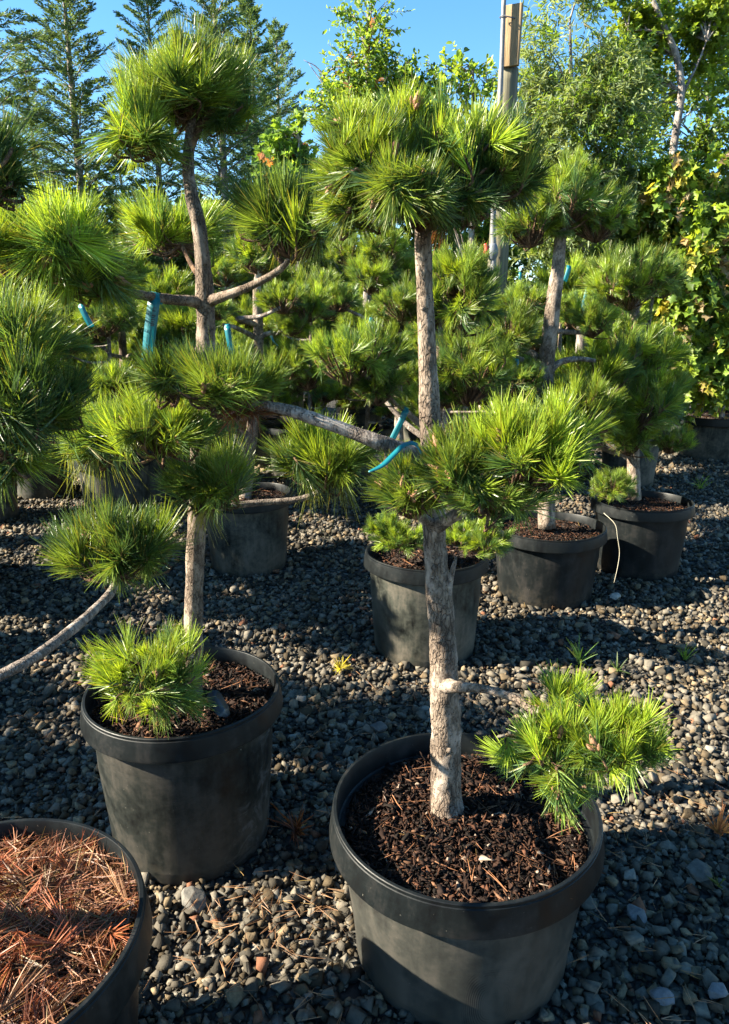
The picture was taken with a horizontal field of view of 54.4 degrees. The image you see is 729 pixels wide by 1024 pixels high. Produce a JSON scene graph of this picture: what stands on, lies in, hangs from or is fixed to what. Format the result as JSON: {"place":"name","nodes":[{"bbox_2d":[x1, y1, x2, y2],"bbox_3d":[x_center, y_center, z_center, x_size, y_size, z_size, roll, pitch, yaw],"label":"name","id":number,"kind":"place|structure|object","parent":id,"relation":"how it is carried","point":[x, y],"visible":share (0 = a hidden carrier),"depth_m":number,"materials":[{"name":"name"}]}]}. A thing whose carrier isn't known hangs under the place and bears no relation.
{"place":"outdoors","nodes":[
{"label":"outdoors","id":0,"kind":"place"},
{"bbox_2d":[79,304,93,327],"bbox_3d":[-1.356,-0.961,3.466,0.071,0.124,0.032,0,15,0],"label":"plant tag","id":1,"kind":"object","parent":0,"point":[85,316],"visible":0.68,"depth_m":3.45,"materials":[{"name":"teal plastic"}]},
{"bbox_2d":[136,306,144,323],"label":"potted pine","id":2,"kind":"object","parent":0,"point":[142,321],"visible":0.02,"depth_m":8.08,"materials":[{"name":"green plant"}]},
{"bbox_2d":[0,391,728,1023],"bbox_3d":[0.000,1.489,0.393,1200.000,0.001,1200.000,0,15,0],"label":"ground","id":3,"kind":"structure","parent":0,"point":[352,989],"depth_m":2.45,"materials":[{"name":"grey gravel"}]},
{"bbox_2d":[0,273,18,522],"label":"pine tree","id":4,"kind":"object","parent":3,"relation":"on","point":[9,511],"visible":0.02,"depth_m":5.70,"materials":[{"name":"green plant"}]},
{"bbox_2d":[25,181,53,318],"bbox_3d":[-5.116,-3.219,11.063,2.729,3.654,1.868,0,15,0],"label":"tall shrub","id":5,"kind":"object","parent":3,"relation":"on","point":[41,197],"depth_m":10.70,"materials":[{"name":"green plant"}]},
{"bbox_2d":[2,272,102,498],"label":"potted pine","id":6,"kind":"object","parent":3,"relation":"on","point":[41,491],"visible":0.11,"depth_m":6.44,"materials":[{"name":"plant"}]},
{"bbox_2d":[0,54,111,243],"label":"cedar tree","id":7,"kind":"object","parent":3,"relation":"on","point":[44,102],"visible":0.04,"depth_m":11.13,"materials":[{"name":"green plant"}]},
{"bbox_2d":[0,0,125,438],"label":"cedar tree","id":8,"kind":"object","parent":3,"relation":"on","point":[17,46],"visible":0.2,"depth_m":8.53,"materials":[{"name":"green plant"}]},
{"bbox_2d":[1,0,154,352],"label":"cedar tree","id":9,"kind":"object","parent":3,"relation":"on","point":[75,109],"visible":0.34,"depth_m":9.22,"materials":[{"name":"green plant"}]},
{"bbox_2d":[47,298,141,365],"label":"potted pine","id":10,"kind":"object","parent":3,"relation":"on","point":[115,349],"visible":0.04,"depth_m":7.38,"materials":[{"name":"green plant"}]},
{"bbox_2d":[0,95,201,1023],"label":"potted pine","id":11,"kind":"object","parent":3,"relation":"on","point":[75,926],"visible":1,"depth_m":1.31,"materials":[{"name":"plant"}]},
{"bbox_2d":[44,297,171,520],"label":"potted pine","id":12,"kind":"object","parent":3,"relation":"on","point":[103,326],"visible":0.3,"depth_m":5.55,"materials":[{"name":"plant"}]},
{"bbox_2d":[52,152,178,353],"bbox_3d":[-3.717,-3.217,10.580,2.307,3.897,1.799,0,15,0],"label":"tall shrub","id":13,"kind":"object","parent":3,"relation":"on","point":[112,220],"visible":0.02,"depth_m":9.98,"materials":[{"name":"green plant"}]},
{"bbox_2d":[60,234,191,504],"bbox_3d":[-2.121,-1.227,6.207,1.544,2.282,0.898,0,15,0],"label":"potted pine","id":14,"kind":"object","parent":3,"relation":"on","point":[121,335],"visible":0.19,"depth_m":6.00,"materials":[{"name":"plant"}]},
{"bbox_2d":[89,111,173,265],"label":"cedar tree","id":15,"kind":"object","parent":3,"relation":"on","point":[120,177],"visible":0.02,"depth_m":11.88,"materials":[{"name":"green plant"}]},
{"bbox_2d":[125,262,194,363],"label":"potted pine","id":16,"kind":"object","parent":3,"relation":"on","point":[180,286],"visible":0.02,"depth_m":6.63,"materials":[{"name":"green plant"}]},
{"bbox_2d":[93,0,241,297],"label":"cedar tree","id":17,"kind":"object","parent":3,"relation":"on","point":[141,4],"visible":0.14,"depth_m":9.51,"materials":[{"name":"green plant"}]},
{"bbox_2d":[181,886,205,912],"bbox_3d":[-0.465,1.055,1.931,0.082,0.036,0.065,29,28,35],"label":"rock","id":18,"kind":"object","parent":3,"relation":"on","point":[187,893],"visible":0.98,"depth_m":1.92,"materials":[{"name":"stone"}]},
{"bbox_2d":[119,292,269,499],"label":"potted pine","id":19,"kind":"object","parent":3,"relation":"on","point":[170,314],"visible":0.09,"depth_m":5.91,"materials":[{"name":"green plant"}]},
{"bbox_2d":[0,0,389,884],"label":"potted pine","id":20,"kind":"object","parent":3,"relation":"on","point":[184,768],"visible":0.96,"depth_m":1.84,"materials":[{"name":"plant"}]},
{"bbox_2d":[142,291,162,358],"bbox_3d":[-0.526,-0.457,1.758,0.058,0.172,0.036,0,15,0],"label":"plant tag","id":21,"kind":"object","parent":20,"relation":"hanging from","point":[151,320],"visible":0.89,"depth_m":1.74,"materials":[{"name":"teal plastic"}]},
{"bbox_2d":[207,690,229,716],"bbox_3d":[-0.408,0.537,1.982,0.078,0.051,0.048,14,20,42],"label":"rock","id":22,"kind":"object","parent":20,"relation":"on","point":[222,708],"visible":0.89,"depth_m":1.98,"materials":[{"name":"grey stone"}]},
{"bbox_2d":[135,173,262,308],"bbox_3d":[-2.489,-3.174,10.730,2.421,3.736,1.776,0,15,0],"label":"tall shrub","id":23,"kind":"object","parent":3,"relation":"on","point":[183,267],"visible":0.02,"depth_m":10.28,"materials":[{"name":"green plant"}]},
{"bbox_2d":[136,0,312,314],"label":"cedar tree","id":24,"kind":"object","parent":3,"relation":"on","point":[224,151],"visible":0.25,"depth_m":9.04,"materials":[{"name":"green plant"}]},
{"bbox_2d":[190,226,338,576],"bbox_3d":[-0.645,-0.675,4.380,0.999,2.148,0.750,0,15,0],"label":"potted pine","id":25,"kind":"object","parent":3,"relation":"on","point":[256,539],"visible":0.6,"depth_m":4.30,"materials":[{"name":"plant"}]},
{"bbox_2d":[224,324,234,350],"bbox_3d":[-0.478,-0.613,2.523,0.037,0.110,0.028,0,15,0],"label":"plant tag","id":26,"kind":"object","parent":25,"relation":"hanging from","point":[227,328],"visible":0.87,"depth_m":2.51,"materials":[{"name":"teal plastic"}]},
{"bbox_2d":[208,0,326,348],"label":"cedar tree","id":27,"kind":"object","parent":3,"relation":"on","point":[250,17],"visible":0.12,"depth_m":10.01,"materials":[{"name":"green plant"}]},
{"bbox_2d":[215,294,320,466],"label":"potted pine","id":28,"kind":"object","parent":3,"relation":"on","point":[245,305],"visible":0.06,"depth_m":7.79,"materials":[{"name":"plant"}]},
{"bbox_2d":[244,17,334,393],"bbox_3d":[-1.314,-4.587,11.597,2.696,6.024,2.518,5,16,19],"label":"cedar tree","id":29,"kind":"object","parent":3,"relation":"on","point":[286,46],"visible":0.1,"depth_m":10.89,"materials":[{"name":"green plant"}]},
{"bbox_2d":[261,264,319,422],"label":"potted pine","id":30,"kind":"object","parent":3,"relation":"on","point":[283,420],"depth_m":9.33,"materials":[{"name":"green plant"}]},
{"bbox_2d":[267,796,314,847],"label":"dead tuft","id":31,"kind":"object","parent":3,"relation":"on","point":[295,827],"visible":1,"depth_m":2.18,"materials":[{"name":"brown plant"}]},
{"bbox_2d":[242,107,339,428],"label":"young maple","id":32,"kind":"object","parent":3,"relation":"on","point":[277,138],"visible":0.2,"depth_m":6.84,"materials":[{"name":"green plant"}]},
{"bbox_2d":[234,220,348,395],"bbox_3d":[-1.204,-3.181,10.970,2.632,3.638,1.779,0,15,0],"label":"tall shrub","id":33,"kind":"object","parent":3,"relation":"on","point":[306,273],"visible":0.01,"depth_m":10.71,"materials":[{"name":"green plant"}]},
{"bbox_2d":[263,314,328,475],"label":"potted pine","id":34,"kind":"object","parent":3,"relation":"on","point":[273,428],"visible":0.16,"depth_m":7.32,"materials":[{"name":"green plant"}]},
{"bbox_2d":[246,262,358,489],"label":"potted pine","id":35,"kind":"object","parent":3,"relation":"on","point":[332,392],"visible":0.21,"depth_m":6.60,"materials":[{"name":"plant"}]},
{"bbox_2d":[331,656,349,675],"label":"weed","id":36,"kind":"object","parent":3,"relation":"on","point":[340,667],"visible":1,"depth_m":3.21,"materials":[{"name":"yellow plant"}]},
{"bbox_2d":[293,219,413,414],"bbox_3d":[-0.102,-3.155,10.525,2.486,3.803,1.775,0,15,0],"label":"tall shrub","id":37,"kind":"object","parent":3,"relation":"on","point":[337,267],"visible":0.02,"depth_m":10.27,"materials":[{"name":"green plant"}]},
{"bbox_2d":[330,294,381,424],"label":"potted pine","id":38,"kind":"object","parent":3,"relation":"on","point":[356,410],"visible":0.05,"depth_m":8.90,"materials":[{"name":"green plant"}]},
{"bbox_2d":[305,223,417,512],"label":"potted pine","id":39,"kind":"object","parent":3,"relation":"on","point":[388,258],"visible":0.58,"depth_m":5.57,"materials":[{"name":"plant"}]},
{"bbox_2d":[311,222,411,275],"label":"tree","id":40,"kind":"object","parent":3,"relation":"on","point":[350,244],"depth_m":15.73,"materials":[{"name":"green plant"}]},
{"bbox_2d":[314,301,410,478],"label":"potted pine","id":41,"kind":"object","parent":3,"relation":"on","point":[386,430],"visible":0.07,"depth_m":7.30,"materials":[{"name":"green plant"}]},
{"bbox_2d":[4,603,728,1023],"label":"fallen needles","id":42,"kind":"object","parent":3,"relation":"on","point":[352,913],"visible":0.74,"depth_m":1.88,"materials":[{"name":"brown plant"}]},
{"bbox_2d":[288,0,463,407],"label":"twiggy tree","id":43,"kind":"object","parent":3,"relation":"on","point":[380,73],"visible":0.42,"depth_m":7.82,"materials":[{"name":"green plant"}]},
{"bbox_2d":[370,721,386,732],"bbox_3d":[0.057,0.845,2.752,0.064,0.070,0.063,-13,7,-11],"label":"rock","id":44,"kind":"object","parent":3,"relation":"on","point":[379,726],"visible":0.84,"depth_m":2.73,"materials":[{"name":"stone"}]},
{"bbox_2d":[111,65,685,1023],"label":"potted pine","id":45,"kind":"object","parent":3,"relation":"on","point":[469,865],"visible":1,"depth_m":1.47,"materials":[{"name":"plant"}]},
{"bbox_2d":[368,441,421,472],"bbox_3d":[0.057,-0.105,1.350,0.118,0.050,0.024,-8,17,-29],"label":"plant tag","id":46,"kind":"object","parent":45,"relation":"attached to","point":[392,455],"visible":0.98,"depth_m":1.35,"materials":[{"name":"teal plastic"}]},
{"bbox_2d":[390,406,408,438],"bbox_3d":[0.148,-0.384,3.101,0.090,0.165,0.036,0,15,0],"label":"plant tag","id":47,"kind":"object","parent":45,"relation":"hanging from","point":[400,422],"visible":0.73,"depth_m":3.08,"materials":[{"name":"teal plastic"}]},
{"bbox_2d":[296,235,524,668],"bbox_3d":[0.218,-0.234,3.165,0.989,1.915,0.804,0,15,0],"label":"potted pine","id":48,"kind":"object","parent":3,"relation":"on","point":[366,359],"visible":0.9,"depth_m":3.06,"materials":[{"name":"plant"}]},
{"bbox_2d":[357,220,489,419],"bbox_3d":[0.939,-3.061,10.399,2.448,3.689,1.821,0,15,0],"label":"tall shrub","id":49,"kind":"object","parent":3,"relation":"on","point":[482,235],"visible":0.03,"depth_m":9.98,"materials":[{"name":"green plant"}]},
{"bbox_2d":[403,284,452,444],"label":"potted pine","id":50,"kind":"object","parent":3,"relation":"on","point":[409,435],"depth_m":8.47,"materials":[{"name":"green plant"}]},
{"bbox_2d":[379,318,536,528],"bbox_3d":[0.672,-0.614,4.999,1.191,1.712,1.230,4,15,13],"label":"potted pine","id":51,"kind":"object","parent":3,"relation":"on","point":[412,394],"visible":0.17,"depth_m":4.87,"materials":[{"name":"green plant"}]},
{"bbox_2d":[399,41,518,424],"bbox_3d":[1.053,-2.936,8.303,1.461,4.515,1.291,8,17,27],"label":"broadleaf tree","id":52,"kind":"object","parent":3,"relation":"on","point":[465,75],"visible":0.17,"depth_m":7.80,"materials":[{"name":"green plant"}]},
{"bbox_2d":[416,286,536,439],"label":"potted pine","id":53,"kind":"object","parent":3,"relation":"on","point":[479,403],"visible":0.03,"depth_m":6.32,"materials":[{"name":"green plant"}]},
{"bbox_2d":[459,262,538,424],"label":"potted pine","id":54,"kind":"object","parent":3,"relation":"on","point":[508,284],"visible":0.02,"depth_m":8.95,"materials":[{"name":"green plant"}]},
{"bbox_2d":[484,0,514,409],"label":"water riser","id":55,"kind":"object","parent":3,"relation":"on","point":[502,17],"visible":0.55,"depth_m":6.09,"materials":[{"name":"grey"}]},
{"bbox_2d":[488,2,523,408],"bbox_3d":[1.241,-2.300,6.603,0.212,4.154,0.268,0,15,0],"label":"wooden post","id":56,"kind":"object","parent":3,"relation":"on","point":[513,29],"visible":0.12,"depth_m":6.15,"materials":[{"name":"brown wood"}]},
{"bbox_2d":[441,214,576,390],"bbox_3d":[2.089,-3.070,10.529,2.629,3.638,1.800,0,15,0],"label":"tall shrub","id":57,"kind":"object","parent":3,"relation":"on","point":[524,262],"visible":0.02,"depth_m":10.27,"materials":[{"name":"green plant"}]},
{"bbox_2d":[508,258,525,282],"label":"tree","id":58,"kind":"object","parent":3,"relation":"on","point":[517,274],"depth_m":17.93,"materials":[{"name":"green plant"}]},
{"bbox_2d":[447,144,638,609],"bbox_3d":[0.976,-0.681,3.855,1.062,2.428,0.793,6,16,21],"label":"potted pine","id":59,"kind":"object","parent":3,"relation":"on","point":[551,563],"visible":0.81,"depth_m":3.75,"materials":[{"name":"plant"}]},
{"bbox_2d":[604,513,619,581],"bbox_3d":[1.317,0.190,3.793,0.029,0.352,0.138,-5,16,-17],"label":"dry grass blade","id":60,"kind":"object","parent":59,"relation":"hanging from","point":[619,549],"visible":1,"depth_m":3.75,"materials":[{"name":"beige plant"}]},
{"bbox_2d":[520,247,623,489],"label":"potted pine","id":61,"kind":"object","parent":3,"relation":"on","point":[569,291],"visible":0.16,"depth_m":6.47,"materials":[{"name":"green plant"}]},
{"bbox_2d":[518,239,635,357],"bbox_3d":[3.537,-2.981,10.776,2.477,3.347,1.815,0,15,0],"label":"tall shrub","id":62,"kind":"object","parent":3,"relation":"on","point":[573,339],"visible":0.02,"depth_m":10.64,"materials":[{"name":"green plant"}]},
{"bbox_2d":[567,638,596,664],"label":"weed","id":63,"kind":"object","parent":3,"relation":"on","point":[578,657],"visible":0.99,"depth_m":3.25,"materials":[{"name":"green plant"}]},
{"bbox_2d":[495,0,678,350],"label":"narrow leaved tree","id":64,"kind":"object","parent":3,"relation":"on","point":[616,102],"visible":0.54,"depth_m":7.49,"materials":[{"name":"green plant"}]},
{"bbox_2d":[609,592,620,599],"bbox_3d":[1.441,0.486,4.076,0.054,0.043,0.068,12,19,39],"label":"rock","id":65,"kind":"object","parent":3,"relation":"on","point":[615,596],"visible":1,"depth_m":4.06,"materials":[{"name":"stone"}]},
{"bbox_2d":[609,653,629,675],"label":"weed","id":66,"kind":"object","parent":3,"relation":"on","point":[616,667],"visible":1,"depth_m":3.19,"materials":[{"name":"green plant"}]},
{"bbox_2d":[554,233,699,580],"bbox_3d":[1.536,-0.588,4.258,1.086,2.042,0.845,0,15,0],"label":"potted pine","id":67,"kind":"object","parent":3,"relation":"on","point":[651,527],"visible":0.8,"depth_m":4.14,"materials":[{"name":"plant"}]},
{"bbox_2d":[574,247,698,486],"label":"potted pine","id":68,"kind":"object","parent":3,"relation":"on","point":[647,468],"visible":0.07,"depth_m":6.78,"materials":[{"name":"green plant"}]},
{"bbox_2d":[627,904,646,922],"bbox_3d":[0.724,1.075,1.880,0.061,0.051,0.053,8,17,27],"label":"rock","id":69,"kind":"object","parent":3,"relation":"on","point":[633,911],"visible":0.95,"depth_m":1.87,"materials":[{"name":"stone"}]},
{"bbox_2d":[593,0,728,434],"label":"leaning tree","id":70,"kind":"object","parent":3,"relation":"on","point":[700,29],"visible":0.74,"depth_m":8.30,"materials":[{"name":"green plant"}]},
{"bbox_2d":[649,987,674,1005],"bbox_3d":[0.693,1.125,1.649,0.056,0.035,0.044,1,4,-3],"label":"rock","id":71,"kind":"object","parent":3,"relation":"on","point":[660,992],"visible":0.98,"depth_m":1.64,"materials":[{"name":"stone"}]},
{"bbox_2d":[616,140,728,460],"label":"potted maple","id":72,"kind":"object","parent":3,"relation":"on","point":[689,210],"visible":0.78,"depth_m":7.58,"materials":[{"name":"green plant"}]},
{"bbox_2d":[623,0,728,403],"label":"broadleaf tree","id":73,"kind":"object","parent":3,"relation":"on","point":[705,137],"visible":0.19,"depth_m":9.82,"materials":[{"name":"green plant"}]},
{"bbox_2d":[627,165,728,407],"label":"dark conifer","id":74,"kind":"object","parent":3,"relation":"on","point":[722,174],"depth_m":10.49,"materials":[{"name":"green plant"}]},
{"bbox_2d":[677,643,696,659],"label":"weed","id":75,"kind":"object","parent":3,"relation":"on","point":[685,655],"visible":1,"depth_m":3.30,"materials":[{"name":"green plant"}]},
{"bbox_2d":[685,858,712,882],"bbox_3d":[0.960,1.030,2.031,0.074,0.042,0.070,-9,17,-31],"label":"rock","id":76,"kind":"object","parent":3,"relation":"on","point":[697,870],"visible":0.98,"depth_m":2.02,"materials":[{"name":"stone"}]},
{"bbox_2d":[689,469,713,488],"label":"weed","id":77,"kind":"object","parent":3,"relation":"on","point":[699,486],"visible":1,"depth_m":6.75,"materials":[{"name":"green plant"}]},
{"bbox_2d":[699,800,728,837],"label":"dead tuft","id":78,"kind":"object","parent":3,"relation":"on","point":[718,827],"visible":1,"depth_m":2.17,"materials":[{"name":"brown plant"}]},
{"bbox_2d":[707,868,725,891],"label":"weed","id":79,"kind":"object","parent":3,"relation":"on","point":[715,881],"visible":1,"depth_m":1.97,"materials":[{"name":"green plant"}]},
{"bbox_2d":[708,982,728,998],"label":"rock","id":80,"kind":"object","parent":3,"relation":"on","point":[716,990],"visible":1,"depth_m":1.65,"materials":[{"name":"stone"}]},
{"bbox_2d":[0,0,728,282],"label":"sky","id":81,"kind":"structure","parent":0,"point":[475,25],"materials":[{"name":"blue"}]},
{"bbox_2d":[564,265,570,281],"bbox_3d":[1.461,-1.723,5.126,0.057,0.118,0.032,0,15,0],"label":"plant tag","id":82,"kind":"object","parent":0,"point":[567,273],"visible":0.97,"depth_m":5.11,"materials":[{"name":"teal plastic"}]}
]}

